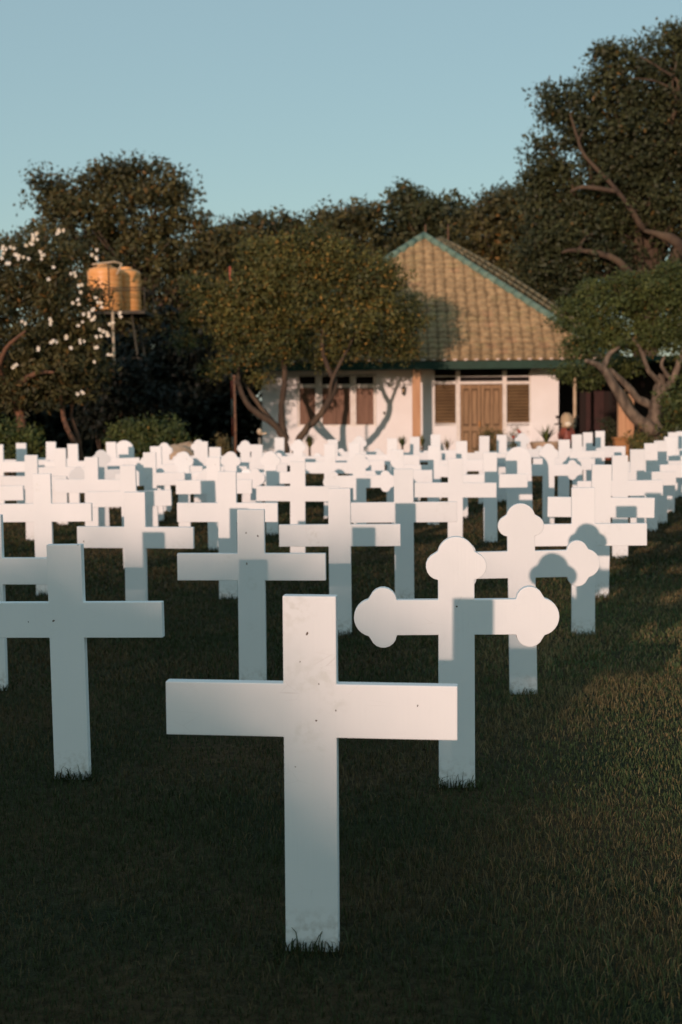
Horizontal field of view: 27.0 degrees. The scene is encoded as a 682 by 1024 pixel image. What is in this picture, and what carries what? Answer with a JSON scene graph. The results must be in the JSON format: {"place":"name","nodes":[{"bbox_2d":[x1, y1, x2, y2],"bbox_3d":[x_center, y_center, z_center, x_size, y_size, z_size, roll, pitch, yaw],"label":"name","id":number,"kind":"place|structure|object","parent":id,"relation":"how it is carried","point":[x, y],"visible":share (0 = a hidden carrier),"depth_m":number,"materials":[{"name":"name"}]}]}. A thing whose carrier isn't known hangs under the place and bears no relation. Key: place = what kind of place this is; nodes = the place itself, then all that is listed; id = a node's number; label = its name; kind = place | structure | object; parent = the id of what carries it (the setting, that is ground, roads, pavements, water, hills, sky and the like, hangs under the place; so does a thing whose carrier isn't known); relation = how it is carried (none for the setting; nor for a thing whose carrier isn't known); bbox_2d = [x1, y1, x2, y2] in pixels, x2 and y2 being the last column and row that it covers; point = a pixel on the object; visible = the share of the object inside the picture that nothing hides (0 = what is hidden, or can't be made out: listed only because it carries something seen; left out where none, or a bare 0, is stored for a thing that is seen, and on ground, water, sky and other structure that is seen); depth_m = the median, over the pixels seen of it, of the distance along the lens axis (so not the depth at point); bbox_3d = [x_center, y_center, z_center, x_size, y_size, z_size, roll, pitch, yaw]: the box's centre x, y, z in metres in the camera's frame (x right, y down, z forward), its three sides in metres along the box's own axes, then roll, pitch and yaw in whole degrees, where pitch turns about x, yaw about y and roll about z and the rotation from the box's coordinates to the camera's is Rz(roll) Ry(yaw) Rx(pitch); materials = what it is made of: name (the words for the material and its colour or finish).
{"place":"outdoors","nodes":[
{"label":"outdoors","id":0,"kind":"place"},
{"bbox_2d":[0,400,681,1023],"bbox_3d":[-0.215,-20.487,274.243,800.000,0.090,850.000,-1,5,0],"label":"lawn","id":1,"kind":"structure","parent":0,"point":[524,984],"depth_m":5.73,"materials":[{"name":"plant"}]},
{"bbox_2d":[0,444,24,503],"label":"grave cross","id":2,"kind":"object","parent":1,"relation":"on","point":[12,466],"visible":0.55,"depth_m":24.32,"materials":[{"name":"white paint"}]},
{"bbox_2d":[0,485,24,500],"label":"grave cross","id":3,"kind":"object","parent":1,"relation":"on","point":[8,493],"visible":1,"depth_m":17.46,"materials":[{"name":"white paint"}]},
{"bbox_2d":[0,413,46,475],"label":"shrub","id":4,"kind":"object","parent":1,"relation":"on","point":[11,437],"visible":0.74,"depth_m":30.81,"materials":[{"name":"green plant"}]},
{"bbox_2d":[0,514,47,690],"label":"grave cross","id":5,"kind":"object","parent":1,"relation":"on","point":[23,570],"visible":0.53,"depth_m":9.57,"materials":[{"name":"white paint"}]},
{"bbox_2d":[4,443,48,503],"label":"grave cross","id":6,"kind":"object","parent":1,"relation":"on","point":[21,450],"visible":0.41,"depth_m":25.00,"materials":[{"name":"white paint"}]},
{"bbox_2d":[0,455,66,540],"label":"grave cross","id":7,"kind":"object","parent":1,"relation":"on","point":[31,468],"visible":0.5,"depth_m":19.64,"materials":[{"name":"white paint"}]},
{"bbox_2d":[0,473,92,595],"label":"grave cross","id":8,"kind":"object","parent":1,"relation":"on","point":[42,512],"visible":0.82,"depth_m":14.22,"materials":[{"name":"white paint"}]},
{"bbox_2d":[38,442,67,502],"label":"grave cross","id":9,"kind":"object","parent":1,"relation":"on","point":[50,447],"visible":0.24,"depth_m":25.56,"materials":[{"name":"white paint"}]},
{"bbox_2d":[38,448,84,524],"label":"grave cross","id":10,"kind":"object","parent":1,"relation":"on","point":[60,468],"visible":0.4,"depth_m":22.18,"materials":[{"name":"white paint"}]},
{"bbox_2d":[0,218,126,460],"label":"frangipani tree","id":11,"kind":"object","parent":1,"relation":"on","point":[36,382],"visible":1,"depth_m":32.38,"materials":[{"name":"green plant"}]},
{"bbox_2d":[45,444,84,502],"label":"grave cross","id":12,"kind":"object","parent":1,"relation":"on","point":[73,455],"visible":0.41,"depth_m":24.23,"materials":[{"name":"white paint"}]},
{"bbox_2d":[0,544,164,779],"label":"grave cross","id":13,"kind":"object","parent":1,"relation":"on","point":[67,619],"visible":0.82,"depth_m":7.18,"materials":[{"name":"white paint"}]},
{"bbox_2d":[55,457,120,525],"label":"grave cross","id":14,"kind":"object","parent":1,"relation":"on","point":[91,482],"visible":0.53,"depth_m":18.71,"materials":[{"name":"white paint"}]},
{"bbox_2d":[69,450,119,525],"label":"grave cross","id":15,"kind":"object","parent":1,"relation":"on","point":[77,472],"visible":0.47,"depth_m":21.34,"materials":[{"name":"white paint"}]},
{"bbox_2d":[79,261,153,455],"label":"water tower","id":16,"kind":"structure","parent":1,"relation":"on","point":[138,314],"depth_m":44.40,"materials":[{"name":"metal"}]},
{"bbox_2d":[87,264,122,310],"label":"water tank","id":17,"kind":"object","parent":16,"relation":"on","point":[100,271],"visible":0.66,"depth_m":44.14,"materials":[{"name":"plastic"}]},
{"bbox_2d":[121,267,140,310],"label":"water tank","id":18,"kind":"object","parent":16,"relation":"on","point":[131,276],"visible":0.56,"depth_m":45.04,"materials":[{"name":"plastic"}]},
{"bbox_2d":[106,442,139,509],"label":"grave cross","id":19,"kind":"object","parent":1,"relation":"on","point":[115,462],"visible":0.45,"depth_m":25.11,"materials":[{"name":"white paint"}]},
{"bbox_2d":[117,440,133,468],"bbox_3d":[-3.940,-0.557,25.973,0.360,1.500,0.046,-1,4,3],"label":"grave board","id":20,"kind":"object","parent":1,"relation":"on","point":[125,448],"visible":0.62,"depth_m":25.91,"materials":[{"name":"white paint"}]},
{"bbox_2d":[67,350,184,449],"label":"bush","id":21,"kind":"object","parent":1,"relation":"on","point":[135,392],"visible":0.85,"depth_m":41.38,"materials":[{"name":"green plant"}]},
{"bbox_2d":[1,149,256,352],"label":"tree","id":22,"kind":"object","parent":1,"relation":"on","point":[123,243],"visible":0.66,"depth_m":54.50,"materials":[{"name":"green plant"}]},
{"bbox_2d":[86,465,171,567],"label":"grave cross","id":23,"kind":"object","parent":1,"relation":"on","point":[128,480],"visible":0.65,"depth_m":16.29,"materials":[{"name":"white paint"}]},
{"bbox_2d":[0,303,261,452],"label":"bush","id":24,"kind":"object","parent":1,"relation":"on","point":[203,406],"visible":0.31,"depth_m":48.79,"materials":[{"name":"green plant"}]},
{"bbox_2d":[77,492,194,600],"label":"grave cross","id":25,"kind":"object","parent":1,"relation":"on","point":[135,536],"visible":0.77,"depth_m":11.83,"materials":[{"name":"white paint"}]},
{"bbox_2d":[115,452,184,526],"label":"grave cross","id":26,"kind":"object","parent":1,"relation":"on","point":[150,478],"visible":0.61,"depth_m":20.13,"materials":[{"name":"white paint"}]},
{"bbox_2d":[100,410,203,459],"bbox_3d":[-4.390,-1.497,32.844,2.399,1.702,2.414,-1,5,0],"label":"shrub","id":27,"kind":"object","parent":1,"relation":"on","point":[140,437],"visible":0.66,"depth_m":32.72,"materials":[{"name":"green plant"}]},
{"bbox_2d":[136,446,177,520],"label":"grave cross","id":28,"kind":"object","parent":1,"relation":"on","point":[164,467],"visible":0.23,"depth_m":22.61,"materials":[{"name":"white paint"}]},
{"bbox_2d":[137,443,192,511],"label":"grave cross","id":29,"kind":"object","parent":1,"relation":"on","point":[167,450],"visible":0.3,"depth_m":24.43,"materials":[{"name":"white paint"}]},
{"bbox_2d":[157,451,200,526],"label":"grave cross","id":30,"kind":"object","parent":1,"relation":"on","point":[183,461],"visible":0.44,"depth_m":20.32,"materials":[{"name":"white paint"}]},
{"bbox_2d":[169,444,193,459],"bbox_3d":[-3.551,-1.214,30.490,0.958,0.502,0.618,-1,5,0],"label":"rock","id":31,"kind":"object","parent":1,"relation":"on","point":[176,448],"visible":0.33,"depth_m":30.31,"materials":[{"name":"stone"}]},
{"bbox_2d":[193,441,222,502],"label":"grave cross","id":32,"kind":"object","parent":1,"relation":"on","point":[202,448],"visible":0.3,"depth_m":24.81,"materials":[{"name":"white paint"}]},
{"bbox_2d":[176,457,251,549],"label":"grave cross","id":33,"kind":"object","parent":1,"relation":"on","point":[209,486],"visible":0.62,"depth_m":18.30,"materials":[{"name":"white paint"}]},
{"bbox_2d":[190,447,246,471],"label":"grave cross","id":34,"kind":"object","parent":1,"relation":"on","point":[214,451],"visible":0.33,"depth_m":21.93,"materials":[{"name":"white paint"}]},
{"bbox_2d":[211,433,232,455],"bbox_3d":[-2.548,-1.137,30.996,0.614,1.244,0.597,3,6,37],"label":"shrub","id":35,"kind":"object","parent":1,"relation":"on","point":[223,443],"visible":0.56,"depth_m":30.90,"materials":[{"name":"green plant"}]},
{"bbox_2d":[177,471,277,598],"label":"grave cross","id":36,"kind":"object","parent":1,"relation":"on","point":[222,512],"visible":0.75,"depth_m":13.83,"materials":[{"name":"white paint"}]},
{"bbox_2d":[196,451,264,488],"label":"grave cross","id":37,"kind":"object","parent":1,"relation":"on","point":[230,460],"visible":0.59,"depth_m":20.12,"materials":[{"name":"white paint"}]},
{"bbox_2d":[229,266,233,451],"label":"mast","id":38,"kind":"object","parent":1,"relation":"on","point":[232,393],"visible":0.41,"depth_m":45.84,"materials":[{"name":"grey metal"}]},
{"bbox_2d":[232,375,236,454],"bbox_3d":[-2.528,-1.969,33.950,0.083,2.605,0.083,1,5,22],"label":"pole","id":39,"kind":"object","parent":1,"relation":"on","point":[235,417],"visible":0.85,"depth_m":33.90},
{"bbox_2d":[157,209,317,441],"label":"tree","id":40,"kind":"object","parent":1,"relation":"on","point":[255,219],"visible":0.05,"depth_m":58.72,"materials":[{"name":"green plant"}]},
{"bbox_2d":[222,440,264,502],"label":"grave cross","id":41,"kind":"object","parent":1,"relation":"on","point":[244,448],"visible":0.33,"depth_m":25.16,"materials":[{"name":"white paint"}]},
{"bbox_2d":[177,509,325,679],"bbox_3d":[-0.589,0.727,9.443,0.986,1.495,0.052,0,4,4],"label":"grave cross","id":42,"kind":"object","parent":1,"relation":"on","point":[251,567],"visible":0.86,"depth_m":9.40,"materials":[{"name":"white paint"}]},
{"bbox_2d":[238,444,286,502],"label":"grave cross","id":43,"kind":"object","parent":1,"relation":"on","point":[256,453],"visible":0.33,"depth_m":22.95,"materials":[{"name":"white paint"}]},
{"bbox_2d":[242,451,289,534],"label":"grave cross","id":44,"kind":"object","parent":1,"relation":"on","point":[270,461],"visible":0.48,"depth_m":20.13,"materials":[{"name":"white paint"}]},
{"bbox_2d":[263,437,305,485],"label":"grave cross","id":45,"kind":"object","parent":1,"relation":"on","point":[279,445],"visible":0.3,"depth_m":26.68,"materials":[{"name":"white paint"}]},
{"bbox_2d":[256,461,338,552],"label":"grave cross","id":46,"kind":"object","parent":1,"relation":"on","point":[297,493],"visible":0.73,"depth_m":16.84,"materials":[{"name":"white paint"}]},
{"bbox_2d":[276,440,320,465],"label":"grave cross","id":47,"kind":"object","parent":1,"relation":"on","point":[297,447],"visible":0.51,"depth_m":25.36,"materials":[{"name":"white paint"}]},
{"bbox_2d":[160,216,438,452],"bbox_3d":[-1.075,-4.542,38.553,7.594,6.865,3.214,-1,5,0],"label":"tree","id":48,"kind":"object","parent":1,"relation":"on","point":[257,300],"visible":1,"depth_m":37.92,"materials":[{"name":"green plant"}]},
{"bbox_2d":[166,594,457,951],"bbox_3d":[-0.099,1.036,4.820,0.986,1.520,0.052,0,5,6],"label":"grave cross","id":49,"kind":"object","parent":1,"relation":"on","point":[310,708],"visible":1,"depth_m":4.78,"materials":[{"name":"white paint"}]},
{"bbox_2d":[305,439,348,461],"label":"grave cross","id":50,"kind":"object","parent":1,"relation":"on","point":[321,458],"visible":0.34,"depth_m":25.15,"materials":[{"name":"white paint"}]},
{"bbox_2d":[306,444,352,518],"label":"grave cross","id":51,"kind":"object","parent":1,"relation":"on","point":[328,465],"visible":0.5,"depth_m":22.80,"materials":[{"name":"white paint"}]},
{"bbox_2d":[263,191,409,308],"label":"tree","id":52,"kind":"object","parent":1,"relation":"on","point":[358,221],"visible":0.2,"depth_m":60.42,"materials":[{"name":"green plant"}]},
{"bbox_2d":[279,488,400,634],"bbox_3d":[-0.006,0.554,11.588,0.986,1.496,0.051,0,4,3],"label":"grave cross","id":53,"kind":"object","parent":1,"relation":"on","point":[339,534],"visible":0.82,"depth_m":11.54,"materials":[{"name":"white paint"}]},
{"bbox_2d":[323,453,393,523],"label":"grave cross","id":54,"kind":"object","parent":1,"relation":"on","point":[359,481],"visible":0.77,"depth_m":19.06,"materials":[{"name":"white paint"}]},
{"bbox_2d":[336,443,384,501],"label":"grave cross","id":55,"kind":"object","parent":1,"relation":"on","point":[375,465],"visible":0.34,"depth_m":23.27,"materials":[{"name":"white paint"}]},
{"bbox_2d":[338,436,383,455],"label":"grave cross","id":56,"kind":"object","parent":1,"relation":"on","point":[361,441],"visible":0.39,"depth_m":27.13,"materials":[{"name":"white paint"}]},
{"bbox_2d":[365,438,419,501],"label":"grave cross","id":57,"kind":"object","parent":1,"relation":"on","point":[408,459],"visible":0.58,"depth_m":25.43,"materials":[{"name":"white paint"}]},
{"bbox_2d":[366,450,431,523],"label":"grave cross","id":58,"kind":"object","parent":1,"relation":"on","point":[397,459],"visible":0.39,"depth_m":20.11,"materials":[{"name":"white paint"}]},
{"bbox_2d":[351,469,456,598],"bbox_3d":[0.590,0.388,13.275,0.986,1.582,0.050,0,5,2],"label":"grave cross","id":59,"kind":"object","parent":1,"relation":"on","point":[404,510],"visible":0.77,"depth_m":13.22,"materials":[{"name":"white paint"}]},
{"bbox_2d":[403,437,441,500],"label":"grave cross","id":60,"kind":"object","parent":1,"relation":"on","point":[414,445],"visible":0.38,"depth_m":26.33,"materials":[{"name":"white paint"}]},
{"bbox_2d":[367,176,493,253],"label":"tree","id":61,"kind":"object","parent":1,"relation":"on","point":[414,212],"visible":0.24,"depth_m":62.23,"materials":[{"name":"green plant"}]},
{"bbox_2d":[409,434,455,499],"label":"grave cross","id":62,"kind":"object","parent":1,"relation":"on","point":[435,441],"visible":0.34,"depth_m":26.55,"materials":[{"name":"white paint"}]},
{"bbox_2d":[404,446,466,524],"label":"grave cross","id":63,"kind":"object","parent":1,"relation":"on","point":[436,468],"visible":0.48,"depth_m":21.53,"materials":[{"name":"white paint"}]},
{"bbox_2d":[225,224,681,455],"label":"house","id":64,"kind":"structure","parent":1,"relation":"on","point":[491,348],"depth_m":42.88,"materials":[{"name":"paint"}]},
{"bbox_2d":[297,375,375,426],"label":"window","id":65,"kind":"structure","parent":64,"relation":"in","point":[355,401],"depth_m":42.94,"materials":[{"name":"brown wood"}]},
{"bbox_2d":[460,384,480,452],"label":"door","id":66,"kind":"structure","parent":64,"relation":"in","point":[470,395],"depth_m":42.85,"materials":[{"name":"brown wood"}]},
{"bbox_2d":[481,384,501,450],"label":"door","id":67,"kind":"structure","parent":64,"relation":"in","point":[491,395],"depth_m":42.82,"materials":[{"name":"brown wood"}]},
{"bbox_2d":[586,389,603,445],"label":"porch door","id":68,"kind":"structure","parent":64,"relation":"in","point":[595,399],"depth_m":45.74,"materials":[{"name":"brown wood"}]},
{"bbox_2d":[415,458,495,536],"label":"grave cross","id":69,"kind":"object","parent":1,"relation":"on","point":[455,487],"visible":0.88,"depth_m":17.20,"materials":[{"name":"white paint"}]},
{"bbox_2d":[354,536,558,787],"bbox_3d":[0.555,0.871,6.831,0.978,1.516,0.052,0,4,2],"label":"grave cross","id":70,"kind":"object","parent":1,"relation":"on","point":[456,616],"visible":0.94,"depth_m":6.78,"materials":[{"name":"white paint"}]},
{"bbox_2d":[440,441,482,517],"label":"grave cross","id":71,"kind":"object","parent":1,"relation":"on","point":[472,465],"visible":0.39,"depth_m":22.67,"materials":[{"name":"white paint"}]},
{"bbox_2d":[467,436,506,503],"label":"grave cross","id":72,"kind":"object","parent":1,"relation":"on","point":[484,444],"visible":0.36,"depth_m":25.26,"materials":[{"name":"white paint"}]},
{"bbox_2d":[471,424,505,451],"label":"shrub","id":73,"kind":"object","parent":1,"relation":"on","point":[487,433],"visible":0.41,"depth_m":40.43,"materials":[{"name":"green plant"}]},
{"bbox_2d":[463,452,527,541],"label":"grave cross","id":74,"kind":"object","parent":1,"relation":"on","point":[489,475],"visible":0.65,"depth_m":18.89,"materials":[{"name":"white paint"}]},
{"bbox_2d":[475,435,528,501],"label":"grave cross","id":75,"kind":"object","parent":1,"relation":"on","point":[501,448],"visible":0.46,"depth_m":25.93,"materials":[{"name":"white paint"}]},
{"bbox_2d":[505,447,532,510],"bbox_3d":[2.516,-0.152,20.052,0.360,1.538,0.047,-2,5,1],"label":"grave board","id":76,"kind":"object","parent":1,"relation":"on","point":[517,460],"visible":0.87,"depth_m":20.00,"materials":[{"name":"white paint"}]},
{"bbox_2d":[435,176,605,326],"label":"tree","id":77,"kind":"object","parent":1,"relation":"on","point":[499,215],"visible":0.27,"depth_m":58.28,"materials":[{"name":"green plant"}]},
{"bbox_2d":[507,433,542,457],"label":"grave cross","id":78,"kind":"object","parent":1,"relation":"on","point":[521,440],"visible":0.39,"depth_m":26.96,"materials":[{"name":"white paint"}]},
{"bbox_2d":[472,503,599,694],"bbox_3d":[1.145,0.699,8.985,0.978,1.513,0.050,-1,4,3],"label":"grave cross","id":79,"kind":"object","parent":1,"relation":"on","point":[520,562],"visible":0.66,"depth_m":8.93,"materials":[{"name":"white paint"}]},
{"bbox_2d":[531,444,581,523],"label":"grave cross","id":80,"kind":"object","parent":1,"relation":"on","point":[548,469],"visible":0.69,"depth_m":21.08,"materials":[{"name":"white paint"}]},
{"bbox_2d":[533,440,594,496],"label":"grave cross","id":81,"kind":"object","parent":1,"relation":"on","point":[565,458],"visible":0.51,"depth_m":22.80,"materials":[{"name":"white paint"}]},
{"bbox_2d":[554,413,578,447],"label":"motor scooter","id":82,"kind":"object","parent":1,"relation":"on","point":[566,431],"visible":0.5,"depth_m":41.70,"materials":[{"name":"red plastic"}]},
{"bbox_2d":[556,434,604,487],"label":"grave cross","id":83,"kind":"object","parent":1,"relation":"on","point":[576,452],"visible":0.48,"depth_m":25.59,"materials":[{"name":"white paint"}]},
{"bbox_2d":[498,14,681,355],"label":"tree","id":84,"kind":"object","parent":1,"relation":"on","point":[631,189],"visible":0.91,"depth_m":48.50,"materials":[{"name":"green plant"}]},
{"bbox_2d":[535,487,646,634],"bbox_3d":[1.904,0.534,11.185,0.986,1.454,0.050,-1,4,3],"label":"grave cross","id":85,"kind":"object","parent":1,"relation":"on","point":[586,529],"visible":0.59,"depth_m":11.13,"materials":[{"name":"white paint"}]},
{"bbox_2d":[570,432,613,480],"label":"grave cross","id":86,"kind":"object","parent":1,"relation":"on","point":[588,442],"visible":0.44,"depth_m":26.95,"materials":[{"name":"white paint"}]},
{"bbox_2d":[547,464,654,597],"bbox_3d":[2.415,0.336,13.269,0.986,1.559,0.050,1,5,2],"label":"grave cross","id":87,"kind":"object","parent":1,"relation":"on","point":[608,507],"visible":0.69,"depth_m":13.21,"materials":[{"name":"white paint"}]},
{"bbox_2d":[582,431,625,463],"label":"grave cross","id":88,"kind":"object","parent":1,"relation":"on","point":[600,441],"visible":0.36,"depth_m":27.78,"materials":[{"name":"white paint"}]},
{"bbox_2d":[541,255,681,440],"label":"tree","id":89,"kind":"object","parent":1,"relation":"on","point":[615,333],"visible":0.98,"depth_m":36.98,"materials":[{"name":"green plant"}]},
{"bbox_2d":[577,455,662,558],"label":"grave cross","id":90,"kind":"object","parent":1,"relation":"on","point":[622,485],"visible":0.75,"depth_m":16.50,"materials":[{"name":"white paint"}]},
{"bbox_2d":[611,437,629,460],"bbox_3d":[7.184,-1.498,36.505,0.417,0.848,0.380,-1,5,0],"label":"brick pedestal","id":91,"kind":"object","parent":1,"relation":"on","point":[617,441],"visible":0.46,"depth_m":36.33,"materials":[{"name":"orange brick"}]},
{"bbox_2d":[617,390,633,449],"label":"timber pillar","id":92,"kind":"structure","parent":1,"relation":"on","point":[624,423],"depth_m":37.85,"materials":[{"name":"orange wood"}]},
{"bbox_2d":[619,423,658,461],"bbox_3d":[7.270,-1.497,33.955,1.124,1.278,0.916,4,6,43],"label":"shrub","id":93,"kind":"object","parent":1,"relation":"on","point":[640,440],"visible":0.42,"depth_m":33.92,"materials":[{"name":"green plant"}]},
{"bbox_2d":[611,449,675,522],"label":"grave cross","id":94,"kind":"object","parent":1,"relation":"on","point":[636,472],"visible":0.47,"depth_m":18.35,"materials":[{"name":"white paint"}]},
{"bbox_2d":[628,443,681,530],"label":"grave cross","id":95,"kind":"object","parent":1,"relation":"on","point":[651,457],"visible":0.42,"depth_m":19.76,"materials":[{"name":"white paint"}]},
{"bbox_2d":[628,440,681,523],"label":"grave cross","id":96,"kind":"object","parent":1,"relation":"on","point":[662,500],"visible":0.27,"depth_m":20.89,"materials":[{"name":"white paint"}]},
{"bbox_2d":[650,370,681,439],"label":"shrub","id":97,"kind":"object","parent":1,"relation":"on","point":[673,401],"visible":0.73,"depth_m":35.78,"materials":[{"name":"green plant"}]},
{"bbox_2d":[664,437,681,512],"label":"grave cross","id":98,"kind":"object","parent":1,"relation":"on","point":[671,446],"visible":0.28,"depth_m":22.95,"materials":[{"name":"white paint"}]},
{"bbox_2d":[676,431,681,496],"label":"grave cross","id":99,"kind":"object","parent":1,"relation":"on","point":[679,447],"visible":0.14,"depth_m":26.47,"materials":[{"name":"white paint"}]},
{"bbox_2d":[0,0,681,399],"label":"sky","id":100,"kind":"structure","parent":0,"point":[292,104],"materials":[{"name":"blue"}]},
{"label":"flower pot","id":101,"kind":"object","parent":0,"visible":0},
{"bbox_2d":[593,414,616,445],"bbox_3d":[7.482,-2.072,39.994,0.956,1.428,0.820,-1,5,0],"label":"plant","id":102,"kind":"object","parent":101,"relation":"in","point":[608,436],"visible":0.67,"depth_m":39.88,"materials":[{"name":"green plant"}]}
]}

